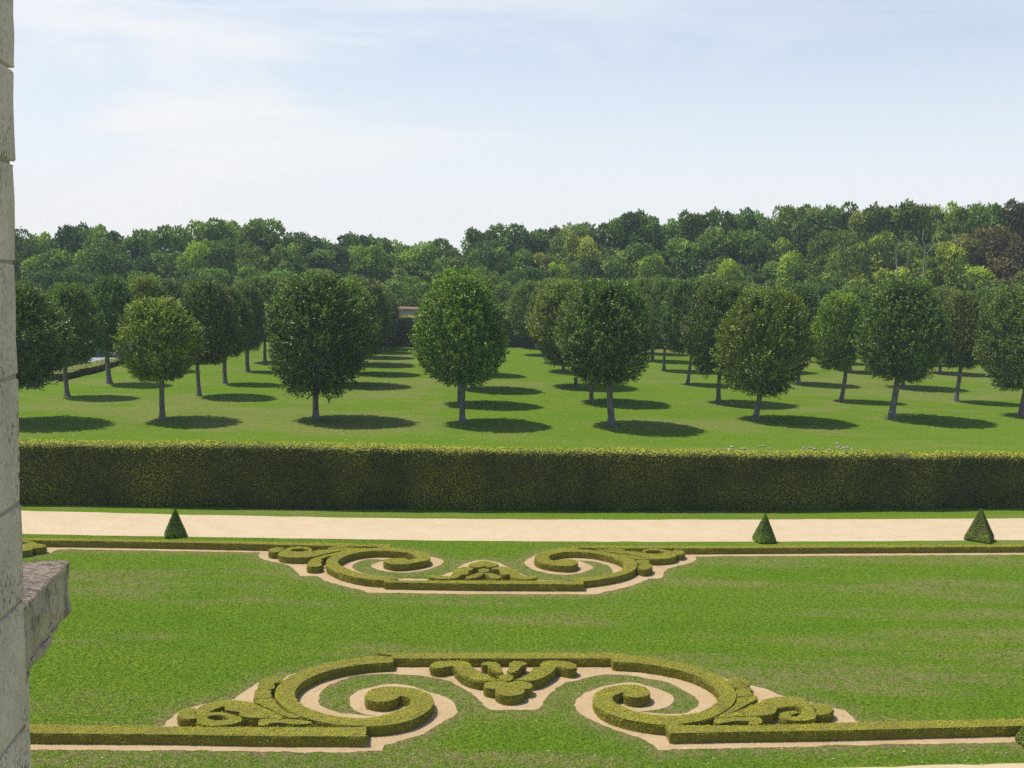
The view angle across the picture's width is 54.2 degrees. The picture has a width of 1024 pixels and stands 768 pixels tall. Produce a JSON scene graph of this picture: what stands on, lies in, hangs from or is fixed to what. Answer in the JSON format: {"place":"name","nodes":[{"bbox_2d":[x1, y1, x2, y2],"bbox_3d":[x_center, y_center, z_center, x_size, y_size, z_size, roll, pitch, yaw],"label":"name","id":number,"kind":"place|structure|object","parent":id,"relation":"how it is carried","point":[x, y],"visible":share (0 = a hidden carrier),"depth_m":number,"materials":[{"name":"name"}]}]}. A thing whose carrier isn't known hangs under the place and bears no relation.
{"place":"outdoors","nodes":[
{"label":"outdoors","id":0,"kind":"place"},
{"bbox_2d":[0,0,71,767],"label":"stone wall","id":1,"kind":"structure","parent":0,"point":[35,608],"depth_m":3.27,"materials":[{"name":"stone"}]},
{"bbox_2d":[9,0,1023,255],"label":"sky","id":2,"kind":"structure","parent":0,"point":[410,122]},
{"bbox_2d":[18,340,1023,767],"bbox_3d":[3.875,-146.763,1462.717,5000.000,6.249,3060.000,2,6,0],"label":"lawn","id":3,"kind":"structure","parent":0,"point":[526,398],"depth_m":35.90,"materials":[{"name":"green plant"}]},
{"bbox_2d":[15,279,79,391],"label":"clipped tree","id":4,"kind":"object","parent":3,"relation":"on","point":[27,310],"visible":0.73,"depth_m":67.77,"materials":[{"name":"green plant"}]},
{"bbox_2d":[40,248,86,280],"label":"woodland tree","id":5,"kind":"object","parent":3,"relation":"on","point":[55,259],"visible":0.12,"depth_m":160.70,"materials":[{"name":"green plant"}]},
{"bbox_2d":[46,221,92,273],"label":"woodland tree","id":6,"kind":"object","parent":3,"relation":"on","point":[73,236],"visible":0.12,"depth_m":180.79,"materials":[{"name":"green plant"}]},
{"bbox_2d":[39,279,107,395],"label":"clipped tree","id":7,"kind":"object","parent":3,"relation":"on","point":[75,293],"visible":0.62,"depth_m":80.92,"materials":[{"name":"green plant"}]},
{"bbox_2d":[51,358,123,380],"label":"hedge","id":8,"kind":"object","parent":3,"relation":"on","point":[85,369],"visible":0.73,"depth_m":99.72,"materials":[{"name":"green plant"}]},
{"bbox_2d":[70,235,124,277],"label":"woodland tree","id":9,"kind":"object","parent":3,"relation":"on","point":[97,246],"visible":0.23,"depth_m":167.97,"materials":[{"name":"green plant"}]},
{"bbox_2d":[85,273,136,383],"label":"clipped tree","id":10,"kind":"object","parent":3,"relation":"on","point":[108,285],"visible":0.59,"depth_m":90.64,"materials":[{"name":"green plant"}]},
{"bbox_2d":[107,252,162,279],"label":"woodland tree","id":11,"kind":"object","parent":3,"relation":"on","point":[128,263],"visible":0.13,"depth_m":163.95,"materials":[{"name":"green plant"}]},
{"bbox_2d":[124,274,168,354],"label":"clipped tree","id":12,"kind":"object","parent":3,"relation":"on","point":[140,287],"visible":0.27,"depth_m":102.28,"materials":[{"name":"green plant"}]},
{"bbox_2d":[109,295,208,419],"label":"clipped tree","id":13,"kind":"object","parent":3,"relation":"on","point":[144,319],"visible":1,"depth_m":69.75,"materials":[{"name":"green plant"}]},
{"bbox_2d":[147,250,188,279],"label":"woodland tree","id":14,"kind":"object","parent":3,"relation":"on","point":[167,268],"visible":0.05,"depth_m":166.93,"materials":[{"name":"green plant"}]},
{"bbox_2d":[147,223,192,276],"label":"woodland tree","id":15,"kind":"object","parent":3,"relation":"on","point":[169,242],"visible":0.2,"depth_m":180.76,"materials":[{"name":"green plant"}]},
{"bbox_2d":[173,238,219,278],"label":"woodland tree","id":16,"kind":"object","parent":3,"relation":"on","point":[197,256],"visible":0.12,"depth_m":164.79,"materials":[{"name":"green plant"}]},
{"bbox_2d":[182,216,225,281],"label":"woodland tree","id":17,"kind":"object","parent":3,"relation":"on","point":[210,234],"visible":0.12,"depth_m":185.09,"materials":[{"name":"green plant"}]},
{"bbox_2d":[172,277,243,395],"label":"clipped tree","id":18,"kind":"object","parent":3,"relation":"on","point":[203,295],"visible":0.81,"depth_m":83.04,"materials":[{"name":"green plant"}]},
{"bbox_2d":[185,237,239,286],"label":"woodland tree","id":19,"kind":"object","parent":3,"relation":"on","point":[219,248],"visible":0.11,"depth_m":169.30,"materials":[{"name":"green plant"}]},
{"bbox_2d":[204,285,254,383],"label":"clipped tree","id":20,"kind":"object","parent":3,"relation":"on","point":[242,310],"visible":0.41,"depth_m":92.84,"materials":[{"name":"green plant"}]},
{"bbox_2d":[231,282,268,370],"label":"clipped tree","id":21,"kind":"object","parent":3,"relation":"on","point":[253,297],"visible":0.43,"depth_m":105.18,"materials":[{"name":"green plant"}]},
{"bbox_2d":[228,217,287,271],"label":"woodland tree","id":22,"kind":"object","parent":3,"relation":"on","point":[267,242],"visible":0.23,"depth_m":182.93,"materials":[{"name":"green plant"}]},
{"bbox_2d":[239,273,290,361],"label":"clipped tree","id":23,"kind":"object","parent":3,"relation":"on","point":[266,284],"visible":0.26,"depth_m":115.09,"materials":[{"name":"green plant"}]},
{"bbox_2d":[270,242,307,281],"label":"woodland tree","id":24,"kind":"object","parent":3,"relation":"on","point":[292,262],"visible":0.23,"depth_m":173.02,"materials":[{"name":"green plant"}]},
{"bbox_2d":[262,267,378,419],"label":"clipped tree","id":25,"kind":"object","parent":3,"relation":"on","point":[300,295],"visible":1,"depth_m":71.30,"materials":[{"name":"green plant"}]},
{"bbox_2d":[302,245,351,278],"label":"woodland tree","id":26,"kind":"object","parent":3,"relation":"on","point":[326,258],"visible":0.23,"depth_m":178.60,"materials":[{"name":"green plant"}]},
{"bbox_2d":[301,277,382,384],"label":"clipped tree","id":27,"kind":"object","parent":3,"relation":"on","point":[359,288],"visible":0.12,"depth_m":94.68,"materials":[{"name":"green plant"}]},
{"bbox_2d":[344,244,391,283],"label":"woodland tree","id":28,"kind":"object","parent":3,"relation":"on","point":[376,267],"visible":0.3,"depth_m":175.22,"materials":[{"name":"green plant"}]},
{"bbox_2d":[345,275,394,373],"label":"clipped tree","id":29,"kind":"object","parent":3,"relation":"on","point":[376,294],"visible":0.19,"depth_m":106.53,"materials":[{"name":"green plant"}]},
{"bbox_2d":[380,251,432,301],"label":"woodland tree","id":30,"kind":"object","parent":3,"relation":"on","point":[399,272],"visible":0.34,"depth_m":177.69,"materials":[{"name":"green plant"}]},
{"bbox_2d":[396,275,428,306],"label":"woodland tree","id":31,"kind":"object","parent":3,"relation":"on","point":[417,288],"visible":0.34,"depth_m":169.97,"materials":[{"name":"green plant"}]},
{"bbox_2d":[291,314,538,346],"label":"tall hedge","id":32,"kind":"object","parent":3,"relation":"on","point":[402,326],"visible":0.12,"depth_m":146.91,"materials":[{"name":"green plant"}]},
{"bbox_2d":[414,264,501,403],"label":"clipped tree","id":33,"kind":"object","parent":3,"relation":"on","point":[447,271],"visible":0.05,"depth_m":82.44,"materials":[{"name":"green plant"}]},
{"bbox_2d":[407,272,509,422],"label":"clipped tree","id":34,"kind":"object","parent":3,"relation":"on","point":[453,294],"visible":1,"depth_m":71.05,"materials":[{"name":"green plant"}]},
{"bbox_2d":[464,238,510,275],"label":"woodland tree","id":35,"kind":"object","parent":3,"relation":"on","point":[480,253],"visible":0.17,"depth_m":177.93,"materials":[{"name":"green plant"}]},
{"bbox_2d":[491,246,533,297],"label":"woodland tree","id":36,"kind":"object","parent":3,"relation":"on","point":[521,264],"visible":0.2,"depth_m":173.09,"materials":[{"name":"green plant"}]},
{"bbox_2d":[489,222,538,266],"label":"woodland tree","id":37,"kind":"object","parent":3,"relation":"on","point":[516,237],"visible":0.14,"depth_m":192.14,"materials":[{"name":"green plant"}]},
{"bbox_2d":[19,438,1023,510],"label":"tall hedge","id":38,"kind":"object","parent":3,"relation":"on","point":[280,474],"visible":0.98,"depth_m":46.66,"materials":[{"name":"green plant"}]},
{"bbox_2d":[30,666,1015,752],"bbox_3d":[0.730,8.226,25.965,27.780,0.001,5.501,1,6,-4],"label":"gravel bed","id":39,"kind":"object","parent":3,"relation":"on","point":[445,709],"visible":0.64,"depth_m":25.24,"materials":[{"name":"beige gravel"}]},
{"bbox_2d":[30,724,367,746],"bbox_3d":[-8.194,8.162,23.265,9.682,0.346,0.642,1,6,-2],"label":"box hedge","id":40,"kind":"object","parent":39,"relation":"on","point":[292,736],"visible":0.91,"depth_m":23.11,"materials":[{"name":"green plant"}]},
{"bbox_2d":[195,699,284,726],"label":"volute hedge","id":41,"kind":"object","parent":39,"relation":"on","point":[234,713],"visible":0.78,"depth_m":24.14,"materials":[{"name":"green plant"}]},
{"bbox_2d":[253,677,299,719],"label":"boxwood hedge","id":42,"kind":"object","parent":39,"relation":"on","point":[264,694],"visible":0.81,"depth_m":25.18,"materials":[{"name":"green plant"}]},
{"bbox_2d":[274,655,434,736],"bbox_3d":[-4.132,8.011,25.587,3.691,0.352,4.395,-2,7,-27],"label":"scroll hedge","id":43,"kind":"object","parent":39,"relation":"on","point":[417,710],"visible":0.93,"depth_m":25.20,"materials":[{"name":"green plant"}]},
{"bbox_2d":[428,659,496,689],"bbox_3d":[-1.244,7.906,27.228,2.124,0.352,0.935,6,8,34],"label":"box petal","id":44,"kind":"object","parent":39,"relation":"on","point":[465,673],"visible":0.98,"depth_m":27.22,"materials":[{"name":"green plant"}]},
{"bbox_2d":[377,652,624,666],"bbox_3d":[-0.255,7.816,28.340,7.143,0.339,0.536,1,6,-4],"label":"box hedge","id":45,"kind":"object","parent":39,"relation":"on","point":[537,659],"visible":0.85,"depth_m":28.23,"materials":[{"name":"green plant"}]},
{"bbox_2d":[483,679,533,704],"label":"boxwood hedge","id":46,"kind":"object","parent":39,"relation":"on","point":[514,692],"visible":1,"depth_m":26.06,"materials":[{"name":"green plant"}]},
{"bbox_2d":[515,660,576,689],"bbox_3d":[0.819,7.940,27.343,2.095,0.352,0.922,-4,8,-39],"label":"box petal","id":47,"kind":"object","parent":39,"relation":"on","point":[546,672],"visible":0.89,"depth_m":27.39,"materials":[{"name":"green plant"}]},
{"bbox_2d":[592,654,736,735],"bbox_3d":[4.055,8.153,26.227,3.598,0.360,4.343,3,7,15],"label":"scroll hedge","id":48,"kind":"object","parent":39,"relation":"on","point":[608,708],"visible":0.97,"depth_m":25.81,"materials":[{"name":"green plant"}]},
{"bbox_2d":[718,677,758,716],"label":"boxwood hedge","id":49,"kind":"object","parent":39,"relation":"on","point":[745,697],"visible":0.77,"depth_m":26.05,"materials":[{"name":"green plant"}]},
{"bbox_2d":[713,696,815,724],"bbox_3d":[6.308,8.310,25.336,2.732,0.353,1.532,2,6,0],"label":"volute hedge","id":50,"kind":"object","parent":39,"relation":"on","point":[790,710],"visible":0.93,"depth_m":25.09,"materials":[{"name":"green plant"}]},
{"bbox_2d":[665,718,1023,743],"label":"box hedge","id":51,"kind":"object","parent":39,"relation":"on","point":[848,731],"visible":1,"depth_m":24.23,"materials":[{"name":"green plant"}]},
{"bbox_2d":[504,280,543,354],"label":"clipped tree","id":52,"kind":"object","parent":3,"relation":"on","point":[522,293],"visible":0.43,"depth_m":136.09,"materials":[{"name":"green plant"}]},
{"bbox_2d":[34,547,1023,593],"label":"gravel bed","id":53,"kind":"object","parent":3,"relation":"on","point":[656,573],"visible":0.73,"depth_m":37.65,"materials":[{"name":"beige gravel"}]},
{"bbox_2d":[22,537,390,550],"bbox_3d":[-13.246,6.281,39.084,17.020,0.359,0.576,1,6,-1],"label":"box hedge","id":54,"kind":"object","parent":53,"relation":"on","point":[167,544],"visible":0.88,"depth_m":38.99,"materials":[{"name":"green plant"}]},
{"bbox_2d":[277,546,355,563],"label":"volute hedge","id":55,"kind":"object","parent":53,"relation":"on","point":[298,555],"visible":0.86,"depth_m":37.89,"materials":[{"name":"green plant"}]},
{"bbox_2d":[325,546,430,587],"bbox_3d":[-5.125,6.712,37.119,3.562,0.361,4.159,4,7,19],"label":"scroll hedge","id":56,"kind":"object","parent":53,"relation":"on","point":[402,559],"visible":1,"depth_m":37.19,"materials":[{"name":"green plant"}]},
{"bbox_2d":[383,579,583,591],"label":"box hedge","id":57,"kind":"object","parent":53,"relation":"on","point":[494,585],"visible":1,"depth_m":34.87,"materials":[{"name":"green plant"}]},
{"bbox_2d":[534,546,637,587],"bbox_3d":[2.888,6.845,37.895,3.669,0.349,4.326,-1,7,-25],"label":"scroll hedge","id":58,"kind":"object","parent":53,"relation":"on","point":[544,560],"visible":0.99,"depth_m":37.75,"materials":[{"name":"green plant"}]},
{"bbox_2d":[596,548,676,564],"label":"volute hedge","id":59,"kind":"object","parent":53,"relation":"on","point":[656,556],"visible":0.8,"depth_m":39.03,"materials":[{"name":"green plant"}]},
{"bbox_2d":[566,544,1023,553],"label":"box hedge","id":60,"kind":"object","parent":53,"relation":"on","point":[872,548],"visible":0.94,"depth_m":40.85,"materials":[{"name":"green plant"}]},
{"bbox_2d":[520,225,563,269],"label":"woodland tree","id":61,"kind":"object","parent":3,"relation":"on","point":[540,237],"visible":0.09,"depth_m":192.65,"materials":[{"name":"green plant"}]},
{"bbox_2d":[521,279,603,385],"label":"clipped tree","id":62,"kind":"object","parent":3,"relation":"on","point":[555,292],"visible":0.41,"depth_m":97.28,"materials":[{"name":"green plant"}]},
{"bbox_2d":[545,221,596,262],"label":"woodland tree","id":63,"kind":"object","parent":3,"relation":"on","point":[582,231],"visible":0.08,"depth_m":185.94,"materials":[{"name":"green plant"}]},
{"bbox_2d":[561,232,602,280],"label":"woodland tree","id":64,"kind":"object","parent":3,"relation":"on","point":[583,253],"visible":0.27,"depth_m":171.78,"materials":[{"name":"green plant"}]},
{"bbox_2d":[552,283,628,401],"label":"clipped tree","id":65,"kind":"object","parent":3,"relation":"on","point":[591,387],"visible":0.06,"depth_m":86.43,"materials":[{"name":"green plant"}]},
{"bbox_2d":[556,275,655,425],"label":"clipped tree","id":66,"kind":"object","parent":3,"relation":"on","point":[597,296],"visible":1,"depth_m":72.28,"materials":[{"name":"green plant"}]},
{"bbox_2d":[589,217,629,271],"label":"woodland tree","id":67,"kind":"object","parent":3,"relation":"on","point":[603,236],"visible":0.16,"depth_m":180.85,"materials":[{"name":"green plant"}]},
{"bbox_2d":[589,247,639,280],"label":"woodland tree","id":68,"kind":"object","parent":3,"relation":"on","point":[608,262],"visible":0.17,"depth_m":170.17,"materials":[{"name":"green plant"}]},
{"bbox_2d":[611,208,660,267],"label":"woodland tree","id":69,"kind":"object","parent":3,"relation":"on","point":[633,223],"visible":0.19,"depth_m":181.92,"materials":[{"name":"green plant"}]},
{"bbox_2d":[611,241,673,282],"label":"woodland tree","id":70,"kind":"object","parent":3,"relation":"on","point":[640,249],"visible":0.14,"depth_m":169.08,"materials":[{"name":"green plant"}]},
{"bbox_2d":[634,254,672,347],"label":"woodland tree","id":71,"kind":"object","parent":3,"relation":"on","point":[655,261],"visible":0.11,"depth_m":157.70,"materials":[{"name":"green plant"}]},
{"bbox_2d":[641,218,679,277],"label":"woodland tree","id":72,"kind":"object","parent":3,"relation":"on","point":[660,237],"visible":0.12,"depth_m":180.24,"materials":[{"name":"green plant"}]},
{"bbox_2d":[642,275,684,370],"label":"clipped tree","id":73,"kind":"object","parent":3,"relation":"on","point":[659,288],"visible":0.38,"depth_m":118.92,"materials":[{"name":"green plant"}]},
{"bbox_2d":[652,237,703,280],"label":"woodland tree","id":74,"kind":"object","parent":3,"relation":"on","point":[681,261],"visible":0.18,"depth_m":169.92,"materials":[{"name":"green plant"}]},
{"bbox_2d":[656,278,714,383],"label":"clipped tree","id":75,"kind":"object","parent":3,"relation":"on","point":[685,290],"visible":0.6,"depth_m":103.29,"materials":[{"name":"green plant"}]},
{"bbox_2d":[675,208,714,259],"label":"woodland tree","id":76,"kind":"object","parent":3,"relation":"on","point":[691,224],"visible":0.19,"depth_m":180.08,"materials":[{"name":"green plant"}]},
{"bbox_2d":[675,228,741,277],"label":"woodland tree","id":77,"kind":"object","parent":3,"relation":"on","point":[706,242],"visible":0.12,"depth_m":170.56,"materials":[{"name":"green plant"}]},
{"bbox_2d":[677,279,757,402],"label":"clipped tree","id":78,"kind":"object","parent":3,"relation":"on","point":[714,296],"visible":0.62,"depth_m":88.68,"materials":[{"name":"green plant"}]},
{"bbox_2d":[702,206,741,260],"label":"woodland tree","id":79,"kind":"object","parent":3,"relation":"on","point":[714,218],"visible":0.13,"depth_m":179.24,"materials":[{"name":"green plant"}]},
{"bbox_2d":[700,228,769,282],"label":"woodland tree","id":80,"kind":"object","parent":3,"relation":"on","point":[750,256],"visible":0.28,"depth_m":166.67,"materials":[{"name":"green plant"}]},
{"bbox_2d":[731,207,780,272],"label":"woodland tree","id":81,"kind":"object","parent":3,"relation":"on","point":[748,221],"visible":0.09,"depth_m":176.12,"materials":[{"name":"green plant"}]},
{"bbox_2d":[710,284,822,419],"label":"clipped tree","id":82,"kind":"object","parent":3,"relation":"on","point":[779,312],"visible":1,"depth_m":77.70,"materials":[{"name":"green plant"}]},
{"bbox_2d":[762,250,809,352],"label":"woodland tree","id":83,"kind":"object","parent":3,"relation":"on","point":[792,261],"visible":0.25,"depth_m":149.48,"materials":[{"name":"green plant"}]},
{"bbox_2d":[772,280,822,383],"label":"clipped tree","id":84,"kind":"object","parent":3,"relation":"on","point":[811,301],"visible":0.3,"depth_m":106.69,"materials":[{"name":"green plant"}]},
{"bbox_2d":[780,204,829,275],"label":"woodland tree","id":85,"kind":"object","parent":3,"relation":"on","point":[803,222],"visible":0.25,"depth_m":180.25,"materials":[{"name":"green plant"}]},
{"bbox_2d":[801,228,843,276],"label":"woodland tree","id":86,"kind":"object","parent":3,"relation":"on","point":[819,253],"visible":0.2,"depth_m":163.78,"materials":[{"name":"green plant"}]},
{"bbox_2d":[805,201,858,271],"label":"woodland tree","id":87,"kind":"object","parent":3,"relation":"on","point":[840,219],"visible":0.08,"depth_m":178.62,"materials":[{"name":"green plant"}]},
{"bbox_2d":[805,290,868,400],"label":"clipped tree","id":88,"kind":"object","parent":3,"relation":"on","point":[851,311],"visible":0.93,"depth_m":91.31,"materials":[{"name":"green plant"}]},
{"bbox_2d":[824,228,875,287],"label":"woodland tree","id":89,"kind":"object","parent":3,"relation":"on","point":[853,252],"visible":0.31,"depth_m":158.06,"materials":[{"name":"green plant"}]},
{"bbox_2d":[841,201,891,275],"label":"woodland tree","id":90,"kind":"object","parent":3,"relation":"on","point":[874,221],"visible":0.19,"depth_m":169.94,"materials":[{"name":"green plant"}]},
{"bbox_2d":[859,230,915,288],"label":"woodland tree","id":91,"kind":"object","parent":3,"relation":"on","point":[877,261],"visible":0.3,"depth_m":157.69,"materials":[{"name":"green plant"}]},
{"bbox_2d":[874,198,920,271],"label":"woodland tree","id":92,"kind":"object","parent":3,"relation":"on","point":[895,224],"visible":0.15,"depth_m":171.41,"materials":[{"name":"green plant"}]},
{"bbox_2d":[850,274,953,418],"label":"clipped tree","id":93,"kind":"object","parent":3,"relation":"on","point":[913,295],"visible":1,"depth_m":80.27,"materials":[{"name":"green plant"}]},
{"bbox_2d":[897,200,945,265],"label":"woodland tree","id":94,"kind":"object","parent":3,"relation":"on","point":[922,222],"visible":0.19,"depth_m":169.31,"materials":[{"name":"green plant"}]},
{"bbox_2d":[917,241,973,361],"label":"woodland tree","id":95,"kind":"object","parent":3,"relation":"on","point":[950,265],"visible":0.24,"depth_m":142.82,"materials":[{"name":"green plant"}]},
{"bbox_2d":[923,201,967,268],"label":"woodland tree","id":96,"kind":"object","parent":3,"relation":"on","point":[949,233],"visible":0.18,"depth_m":165.90,"materials":[{"name":"green plant"}]},
{"bbox_2d":[932,289,989,401],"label":"clipped tree","id":97,"kind":"object","parent":3,"relation":"on","point":[967,305],"visible":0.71,"depth_m":93.73,"materials":[{"name":"green plant"}]},
{"bbox_2d":[937,233,993,281],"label":"woodland tree","id":98,"kind":"object","parent":3,"relation":"on","point":[971,243],"visible":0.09,"depth_m":156.09,"materials":[{"name":"green plant"}]},
{"bbox_2d":[963,508,993,543],"bbox_3d":[20.408,6.111,43.588,1.102,1.455,1.113,6,8,35],"label":"clipped pyramid","id":99,"kind":"object","parent":3,"relation":"on","point":[979,530],"visible":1,"depth_m":43.35,"materials":[{"name":"green plant"}]},
{"bbox_2d":[963,201,1015,251],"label":"woodland tree","id":100,"kind":"object","parent":3,"relation":"on","point":[994,219],"visible":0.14,"depth_m":165.47,"materials":[{"name":"green plant"}]},
{"bbox_2d":[969,224,1022,280],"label":"woodland tree","id":101,"kind":"object","parent":3,"relation":"on","point":[991,239],"visible":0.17,"depth_m":158.63,"materials":[{"name":"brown plant"}]},
{"bbox_2d":[971,283,1023,415],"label":"clipped tree","id":102,"kind":"object","parent":3,"relation":"on","point":[1009,301],"visible":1,"depth_m":84.45,"materials":[{"name":"green plant"}]},
{"bbox_2d":[984,239,1023,283],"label":"woodland tree","id":103,"kind":"object","parent":3,"relation":"on","point":[1014,261],"visible":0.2,"depth_m":153.17,"materials":[{"name":"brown plant"}]},
{"bbox_2d":[21,511,1023,541],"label":"gravel path","id":104,"kind":"structure","parent":0,"point":[238,526],"depth_m":43.46,"materials":[{"name":"beige gravel"}]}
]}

